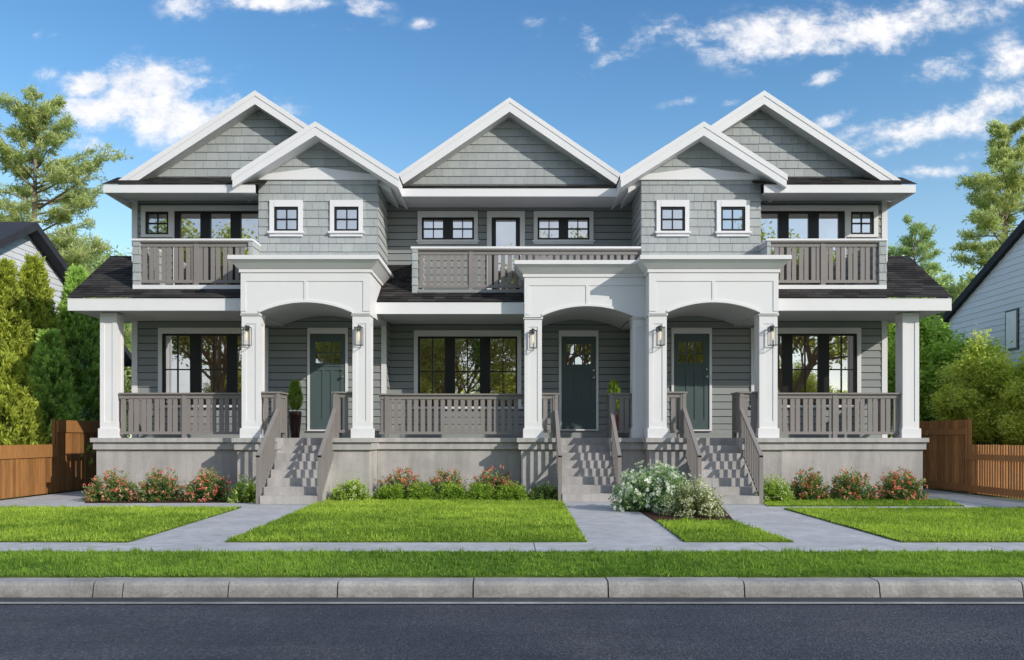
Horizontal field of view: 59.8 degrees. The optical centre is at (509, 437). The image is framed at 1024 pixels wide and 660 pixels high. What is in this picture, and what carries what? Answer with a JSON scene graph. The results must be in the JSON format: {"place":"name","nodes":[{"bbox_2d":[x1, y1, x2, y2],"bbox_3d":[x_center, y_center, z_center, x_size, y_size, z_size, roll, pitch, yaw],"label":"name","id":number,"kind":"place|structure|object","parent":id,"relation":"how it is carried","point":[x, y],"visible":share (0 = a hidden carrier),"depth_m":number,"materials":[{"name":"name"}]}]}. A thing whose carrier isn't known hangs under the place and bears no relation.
{"place":"outdoors","nodes":[
{"label":"outdoors","id":0,"kind":"place"},
{"bbox_2d":[0,222,131,419],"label":"neighbour house","id":1,"kind":"structure","parent":0,"point":[18,240],"depth_m":24.12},
{"bbox_2d":[0,604,1023,659],"bbox_3d":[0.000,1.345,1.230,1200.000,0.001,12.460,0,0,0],"label":"road","id":2,"kind":"structure","parent":0,"point":[511,631],"depth_m":6.17,"materials":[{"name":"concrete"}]},
{"bbox_2d":[0,597,1023,601],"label":"gutter","id":3,"kind":"object","parent":2,"relation":"on","point":[511,599],"visible":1,"depth_m":7.38,"materials":[{"name":"concrete"}]},
{"bbox_2d":[0,602,1023,603],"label":"road marking","id":4,"kind":"object","parent":2,"relation":"on","point":[511,602],"visible":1,"depth_m":7.21,"materials":[{"name":"paint"}]},
{"bbox_2d":[0,546,1023,578],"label":"grass","id":5,"kind":"structure","parent":0,"point":[629,568],"depth_m":8.43,"materials":[{"name":"green plant"}]},
{"bbox_2d":[0,489,1023,541],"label":"path","id":6,"kind":"structure","parent":0,"point":[600,521],"depth_m":13.22,"materials":[{"name":"concrete"}]},
{"bbox_2d":[657,516,793,542],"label":"grass","id":7,"kind":"structure","parent":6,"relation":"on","point":[716,526],"depth_m":11.28,"materials":[{"name":"green plant"}]},
{"label":"soil bed","id":8,"kind":"structure","parent":6,"relation":"on","visible":0},
{"bbox_2d":[785,467,832,499],"bbox_3d":[5.758,0.895,17.220,0.994,0.712,0.802,0,0,0],"label":"flowering bush","id":9,"kind":"object","parent":8,"relation":"on","point":[808,488],"visible":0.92,"depth_m":17.07,"materials":[{"name":"green plant"}]},
{"bbox_2d":[827,467,882,500],"bbox_3d":[6.598,0.904,17.213,1.121,0.705,0.879,0,0,0],"label":"flowering bush","id":10,"kind":"object","parent":8,"relation":"on","point":[845,489],"visible":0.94,"depth_m":17.07,"materials":[{"name":"green plant"}]},
{"bbox_2d":[874,466,929,500],"bbox_3d":[7.521,0.888,17.200,1.026,0.717,0.961,0,0,0],"label":"flowering bush","id":11,"kind":"object","parent":8,"relation":"on","point":[896,488],"visible":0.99,"depth_m":17.04,"materials":[{"name":"green plant"}]},
{"bbox_2d":[0,541,1023,551],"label":"sidewalk","id":12,"kind":"structure","parent":0,"point":[569,546],"depth_m":9.92,"materials":[{"name":"concrete"}]},
{"bbox_2d":[0,485,1023,580],"bbox_3d":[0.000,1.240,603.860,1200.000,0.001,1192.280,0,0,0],"label":"ground","id":13,"kind":"structure","parent":0,"point":[534,547],"depth_m":19.46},
{"bbox_2d":[0,257,52,441],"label":"cedar tree","id":14,"kind":"object","parent":13,"relation":"on","point":[15,313],"visible":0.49,"depth_m":20.85,"materials":[{"name":"green plant"}]},
{"bbox_2d":[0,350,54,467],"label":"cedar tree","id":15,"kind":"object","parent":13,"relation":"on","point":[20,418],"visible":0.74,"depth_m":19.29,"materials":[{"name":"green plant"}]},
{"bbox_2d":[11,251,83,418],"bbox_3d":[-11.644,-1.630,21.883,2.446,5.947,2.629,0,0,0],"label":"cedar tree","id":16,"kind":"object","parent":13,"relation":"on","point":[33,281],"visible":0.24,"depth_m":21.72,"materials":[{"name":"green plant"}]},
{"bbox_2d":[0,419,99,498],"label":"wooden fence","id":17,"kind":"object","parent":13,"relation":"on","point":[26,470],"visible":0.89,"depth_m":19.39,"materials":[{"name":"brown wood"}]},
{"bbox_2d":[21,327,94,465],"bbox_3d":[-10.759,-0.634,20.816,2.022,3.961,2.155,0,0,0],"label":"cedar tree","id":18,"kind":"object","parent":13,"relation":"on","point":[53,387],"visible":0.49,"depth_m":20.69,"materials":[{"name":"green plant"}]},
{"bbox_2d":[0,83,133,353],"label":"pine tree","id":19,"kind":"object","parent":13,"relation":"on","point":[36,121],"visible":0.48,"depth_m":33.31,"materials":[{"name":"green plant"}]},
{"bbox_2d":[56,263,128,437],"bbox_3d":[-11.249,-1.632,23.424,2.783,5.986,2.917,0,0,0],"label":"cedar tree","id":20,"kind":"object","parent":13,"relation":"on","point":[80,332],"visible":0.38,"depth_m":22.96,"materials":[{"name":"green plant"}]},
{"bbox_2d":[84,240,131,274],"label":"background tree","id":21,"kind":"object","parent":13,"relation":"on","point":[103,257],"visible":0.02,"depth_m":45.54,"materials":[{"name":"green plant"}]},
{"bbox_2d":[0,503,240,542],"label":"turf","id":22,"kind":"structure","parent":13,"relation":"on","point":[125,541],"depth_m":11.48,"materials":[{"name":"plant"}]},
{"bbox_2d":[124,323,131,424],"bbox_3d":[-17.794,-2.774,37.572,8.470,7.988,6.350,0,0,0],"label":"background tree","id":23,"kind":"object","parent":13,"relation":"on","point":[127,379],"visible":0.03,"depth_m":36.37,"materials":[{"name":"green plant"}]},
{"bbox_2d":[85,498,254,502],"bbox_3d":[-6.630,1.210,17.348,3.940,0.001,1.704,0,0,0],"label":"soil bed","id":24,"kind":"object","parent":13,"relation":"on","point":[166,501],"visible":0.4,"depth_m":16.64,"materials":[{"name":"brown soil"}]},
{"bbox_2d":[77,467,141,501],"bbox_3d":[-7.635,0.907,17.115,1.153,0.683,0.902,0,0,0],"label":"flowering bush","id":25,"kind":"object","parent":24,"relation":"on","point":[122,491],"visible":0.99,"depth_m":16.95,"materials":[{"name":"green plant"}]},
{"bbox_2d":[133,466,183,501],"bbox_3d":[-6.713,0.898,17.152,1.055,0.696,0.866,0,0,0],"label":"flowering bush","id":26,"kind":"object","parent":24,"relation":"on","point":[153,490],"visible":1,"depth_m":17.03,"materials":[{"name":"green plant"}]},
{"bbox_2d":[178,467,232,501],"bbox_3d":[-5.822,0.893,17.111,0.996,0.700,0.933,0,0,-28],"label":"flowering bush","id":27,"kind":"object","parent":24,"relation":"on","point":[191,493],"visible":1,"depth_m":16.98,"materials":[{"name":"green plant"}]},
{"bbox_2d":[226,474,261,502],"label":"flowering bush","id":28,"kind":"object","parent":24,"relation":"on","point":[246,493],"visible":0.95,"depth_m":16.65,"materials":[{"name":"green plant"}]},
{"bbox_2d":[225,495,588,543],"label":"turf","id":29,"kind":"structure","parent":13,"relation":"on","point":[571,540],"depth_m":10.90,"materials":[{"name":"plant"}]},
{"bbox_2d":[328,478,371,500],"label":"flowering bush","id":30,"kind":"object","parent":29,"relation":"on","point":[354,490],"visible":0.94,"depth_m":16.93,"materials":[{"name":"green plant"}]},
{"bbox_2d":[372,483,407,499],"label":"green bush","id":31,"kind":"object","parent":29,"relation":"on","point":[390,491],"visible":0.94,"depth_m":17.12,"materials":[{"name":"green plant"}]},
{"bbox_2d":[375,466,423,496],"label":"flowering bush","id":32,"kind":"object","parent":29,"relation":"on","point":[401,479],"visible":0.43,"depth_m":17.77,"materials":[{"name":"green plant"}]},
{"bbox_2d":[406,481,437,499],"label":"green bush","id":33,"kind":"object","parent":29,"relation":"on","point":[421,491],"visible":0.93,"depth_m":17.14,"materials":[{"name":"green plant"}]},
{"bbox_2d":[427,468,470,494],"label":"flowering bush","id":34,"kind":"object","parent":29,"relation":"on","point":[435,482],"visible":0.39,"depth_m":17.82,"materials":[{"name":"green plant"}]},
{"bbox_2d":[435,479,467,499],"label":"green bush","id":35,"kind":"object","parent":29,"relation":"on","point":[450,491],"visible":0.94,"depth_m":17.12,"materials":[{"name":"green plant"}]},
{"bbox_2d":[466,481,497,499],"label":"green bush","id":36,"kind":"object","parent":29,"relation":"on","point":[485,492],"visible":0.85,"depth_m":17.15,"materials":[{"name":"green plant"}]},
{"bbox_2d":[469,465,518,493],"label":"flowering bush","id":37,"kind":"object","parent":29,"relation":"on","point":[500,479],"visible":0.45,"depth_m":17.82,"materials":[{"name":"green plant"}]},
{"bbox_2d":[495,480,529,499],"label":"green bush","id":38,"kind":"object","parent":29,"relation":"on","point":[512,491],"visible":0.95,"depth_m":17.12,"materials":[{"name":"green plant"}]},
{"bbox_2d":[527,481,557,499],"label":"green bush","id":39,"kind":"object","parent":29,"relation":"on","point":[543,492],"visible":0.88,"depth_m":17.13,"materials":[{"name":"green plant"}]},
{"bbox_2d":[66,90,952,503],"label":"townhouse","id":40,"kind":"structure","parent":13,"relation":"on","point":[452,272],"depth_m":18.63,"materials":[{"name":"wood"}]},
{"bbox_2d":[141,205,172,236],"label":"window","id":41,"kind":"structure","parent":40,"relation":"in","point":[156,220],"depth_m":19.42,"materials":[{"name":"white paint"}]},
{"bbox_2d":[158,328,269,407],"bbox_3d":[-6.464,-1.521,19.435,2.457,1.749,0.130,0,0,0],"label":"window","id":42,"kind":"structure","parent":40,"relation":"in","point":[190,360],"depth_m":19.47,"materials":[{"name":"glass"}]},
{"bbox_2d":[173,205,258,284],"bbox_3d":[-6.143,-4.120,19.451,2.374,1.881,0.099,0,0,0],"label":"balcony door","id":43,"kind":"structure","parent":40,"relation":"in","point":[189,221],"depth_m":19.44,"materials":[{"name":"black paint"}]},
{"bbox_2d":[242,325,251,345],"bbox_3d":[-5.142,-2.003,17.400,0.168,0.403,0.176,0,0,0],"label":"wall lantern","id":44,"kind":"object","parent":40,"relation":"attached to","point":[247,328],"depth_m":17.44,"materials":[{"name":"metal"}]},
{"bbox_2d":[268,200,303,236],"bbox_3d":[-4.673,-4.588,18.635,0.750,0.756,0.130,0,0,0],"label":"window","id":45,"kind":"structure","parent":40,"relation":"in","point":[285,216],"depth_m":18.61,"materials":[{"name":"white paint"}]},
{"bbox_2d":[287,379,303,437],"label":"potted plant","id":46,"kind":"object","parent":40,"relation":"on","point":[295,393],"visible":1,"depth_m":18.82,"materials":[{"name":"green plant"}]},
{"bbox_2d":[307,328,350,430],"bbox_3d":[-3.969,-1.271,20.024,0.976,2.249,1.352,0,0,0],"label":"door","id":47,"kind":"structure","parent":40,"relation":"in","point":[327,348],"depth_m":19.42,"materials":[{"name":"paint"}]},
{"bbox_2d":[328,200,363,236],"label":"window","id":48,"kind":"structure","parent":40,"relation":"in","point":[346,216],"depth_m":18.63,"materials":[{"name":"white paint"}]},
{"bbox_2d":[354,325,362,345],"bbox_3d":[-2.948,-2.003,17.404,0.158,0.403,0.168,0,0,0],"label":"wall lantern","id":49,"kind":"object","parent":40,"relation":"attached to","point":[359,328],"depth_m":17.39,"materials":[{"name":"metal"}]},
{"bbox_2d":[416,211,478,243],"bbox_3d":[-1.391,-4.725,20.035,1.413,0.734,0.130,0,0,0],"label":"window","id":50,"kind":"structure","parent":40,"relation":"in","point":[434,227],"depth_m":20.03,"materials":[{"name":"white paint"}]},
{"bbox_2d":[412,330,522,408],"bbox_3d":[-0.945,-1.528,20.035,2.473,1.771,0.130,0,0,0],"label":"window","id":51,"kind":"structure","parent":40,"relation":"in","point":[445,361],"depth_m":20.07,"materials":[{"name":"glass"}]},
{"bbox_2d":[487,211,524,288],"bbox_3d":[-0.084,-4.182,20.050,0.852,1.820,0.099,0,0,0],"label":"door","id":52,"kind":"structure","parent":40,"relation":"in","point":[504,228],"depth_m":20.03,"materials":[{"name":"white paint"}]},
{"bbox_2d":[529,328,536,348],"bbox_3d":[0.471,-2.001,17.908,0.148,0.404,0.159,0,0,0],"label":"wall lantern","id":53,"kind":"object","parent":40,"relation":"attached to","point":[532,330],"depth_m":17.83,"materials":[{"name":"metal"}]},
{"bbox_2d":[532,211,594,243],"bbox_3d":[1.213,-4.725,20.035,1.402,0.734,0.130,0,0,0],"label":"window","id":54,"kind":"structure","parent":40,"relation":"in","point":[550,227],"depth_m":20.03,"materials":[{"name":"white paint"}]},
{"bbox_2d":[559,330,598,430],"bbox_3d":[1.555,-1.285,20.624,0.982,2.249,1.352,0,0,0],"label":"door","id":55,"kind":"structure","parent":40,"relation":"in","point":[578,349],"depth_m":20.03,"materials":[{"name":"paint"}]},
{"bbox_2d":[605,380,619,429],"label":"potted plant","id":56,"kind":"object","parent":40,"relation":"on","point":[613,387],"visible":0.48,"depth_m":19.12,"materials":[{"name":"green plant"}]},
{"bbox_2d":[656,325,664,345],"bbox_3d":[2.948,-2.003,17.404,0.158,0.403,0.168,0,0,0],"label":"wall lantern","id":57,"kind":"object","parent":40,"relation":"attached to","point":[658,328],"depth_m":17.45,"materials":[{"name":"metal"}]},
{"bbox_2d":[655,200,690,236],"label":"window","id":58,"kind":"structure","parent":40,"relation":"in","point":[672,216],"depth_m":18.62,"materials":[{"name":"white paint"}]},
{"bbox_2d":[668,328,711,430],"bbox_3d":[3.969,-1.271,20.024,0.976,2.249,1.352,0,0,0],"label":"door","id":59,"kind":"structure","parent":40,"relation":"in","point":[691,348],"depth_m":19.42,"materials":[{"name":"paint"}]},
{"bbox_2d":[715,200,751,236],"bbox_3d":[4.673,-4.588,18.635,0.750,0.756,0.130,0,0,0],"label":"window","id":60,"kind":"structure","parent":40,"relation":"in","point":[732,216],"depth_m":18.63,"materials":[{"name":"white paint"}]},
{"bbox_2d":[768,325,777,345],"bbox_3d":[5.142,-2.003,17.400,0.168,0.403,0.176,0,0,0],"label":"wall lantern","id":61,"kind":"object","parent":40,"relation":"attached to","point":[771,328],"depth_m":17.38,"materials":[{"name":"metal"}]},
{"bbox_2d":[761,205,845,284],"bbox_3d":[6.143,-4.120,19.451,2.374,1.881,0.099,0,0,0],"label":"window","id":62,"kind":"structure","parent":40,"relation":"in","point":[777,221],"depth_m":19.46,"materials":[{"name":"black glass"}]},
{"bbox_2d":[750,328,860,407],"bbox_3d":[6.464,-1.521,19.435,2.457,1.749,0.130,0,0,0],"label":"window","id":63,"kind":"structure","parent":40,"relation":"in","point":[810,360],"depth_m":19.47,"materials":[{"name":"glass"}]},
{"bbox_2d":[846,205,877,236],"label":"window","id":64,"kind":"structure","parent":40,"relation":"in","point":[861,220],"depth_m":19.42,"materials":[{"name":"white paint"}]},
{"bbox_2d":[0,577,1023,596],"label":"curb","id":65,"kind":"structure","parent":13,"relation":"on","point":[539,587],"depth_m":7.50,"materials":[{"name":"concrete"}]},
{"bbox_2d":[640,504,732,520],"bbox_3d":[3.010,1.206,14.719,1.802,0.001,4.100,0,0,0],"label":"soil bed","id":66,"kind":"object","parent":13,"relation":"on","point":[654,516],"visible":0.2,"depth_m":13.47,"materials":[{"name":"brown soil"}]},
{"bbox_2d":[608,460,696,512],"bbox_3d":[2.483,0.831,14.891,1.685,0.926,1.412,0,0,0],"label":"hydrangea bush","id":67,"kind":"object","parent":66,"relation":"on","point":[643,490],"visible":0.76,"depth_m":14.64,"materials":[{"name":"white plant"}]},
{"bbox_2d":[659,474,728,517],"bbox_3d":[2.843,0.901,13.733,1.097,0.671,0.909,0,0,0],"label":"flowering bush","id":68,"kind":"object","parent":66,"relation":"on","point":[690,502],"visible":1,"depth_m":13.61,"materials":[{"name":"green plant"}]},
{"bbox_2d":[763,496,963,505],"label":"turf","id":69,"kind":"structure","parent":13,"relation":"on","point":[864,505],"depth_m":15.72,"materials":[{"name":"plant"}]},
{"bbox_2d":[756,472,795,500],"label":"bush","id":70,"kind":"object","parent":69,"relation":"on","point":[772,493],"visible":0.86,"depth_m":16.77,"materials":[{"name":"green plant"}]},
{"bbox_2d":[784,504,1023,542],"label":"turf","id":71,"kind":"structure","parent":13,"relation":"on","point":[925,541],"depth_m":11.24,"materials":[{"name":"plant"}]},
{"bbox_2d":[888,315,949,410],"bbox_3d":[13.178,-2.004,29.338,3.972,6.460,4.215,0,0,0],"label":"broadleaf tree","id":72,"kind":"object","parent":13,"relation":"on","point":[890,331],"depth_m":28.63,"materials":[{"name":"green plant"}]},
{"bbox_2d":[888,213,953,423],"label":"pine tree","id":73,"kind":"object","parent":13,"relation":"on","point":[922,245],"visible":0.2,"depth_m":43.67,"materials":[{"name":"green plant"}]},
{"bbox_2d":[925,266,968,326],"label":"background tree","id":74,"kind":"object","parent":13,"relation":"on","point":[939,279],"visible":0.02,"depth_m":41.45,"materials":[{"name":"green plant"}]},
{"bbox_2d":[888,314,1012,444],"bbox_3d":[10.941,-1.206,22.790,2.866,4.864,3.200,0,0,-37],"label":"broadleaf tree","id":75,"kind":"object","parent":13,"relation":"on","point":[939,344],"visible":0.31,"depth_m":22.20,"materials":[{"name":"green plant"}]},
{"bbox_2d":[934,264,976,284],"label":"background tree","id":76,"kind":"object","parent":13,"relation":"on","point":[961,278],"depth_m":46.37,"materials":[{"name":"green plant"}]},
{"bbox_2d":[919,419,1023,498],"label":"wooden fence","id":77,"kind":"object","parent":13,"relation":"on","point":[954,459],"visible":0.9,"depth_m":19.28,"materials":[{"name":"brown wood"}]},
{"bbox_2d":[924,324,1023,472],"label":"garden shrub","id":78,"kind":"object","parent":13,"relation":"on","point":[977,372],"visible":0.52,"depth_m":19.61,"materials":[{"name":"green plant"}]},
{"bbox_2d":[939,116,1023,326],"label":"pine tree","id":79,"kind":"object","parent":13,"relation":"on","point":[991,207],"visible":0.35,"depth_m":35.50,"materials":[{"name":"green plant"}]},
{"bbox_2d":[985,350,1023,444],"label":"garden shrub","id":80,"kind":"object","parent":13,"relation":"on","point":[1011,423],"visible":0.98,"depth_m":19.13,"materials":[{"name":"green plant"}]},
{"bbox_2d":[0,0,1023,437],"label":"sky","id":81,"kind":"structure","parent":0,"point":[913,87],"materials":[{"name":"blue"}]},
{"bbox_2d":[943,220,1023,484],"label":"neighbour house","id":82,"kind":"structure","parent":0,"point":[991,296],"depth_m":23.21,"materials":[{"name":"blue"}]},
{"bbox_2d":[1005,308,1019,350],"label":"window","id":83,"kind":"structure","parent":82,"relation":"in","point":[1012,320],"depth_m":22.59,"materials":[{"name":"glass"}]}
]}

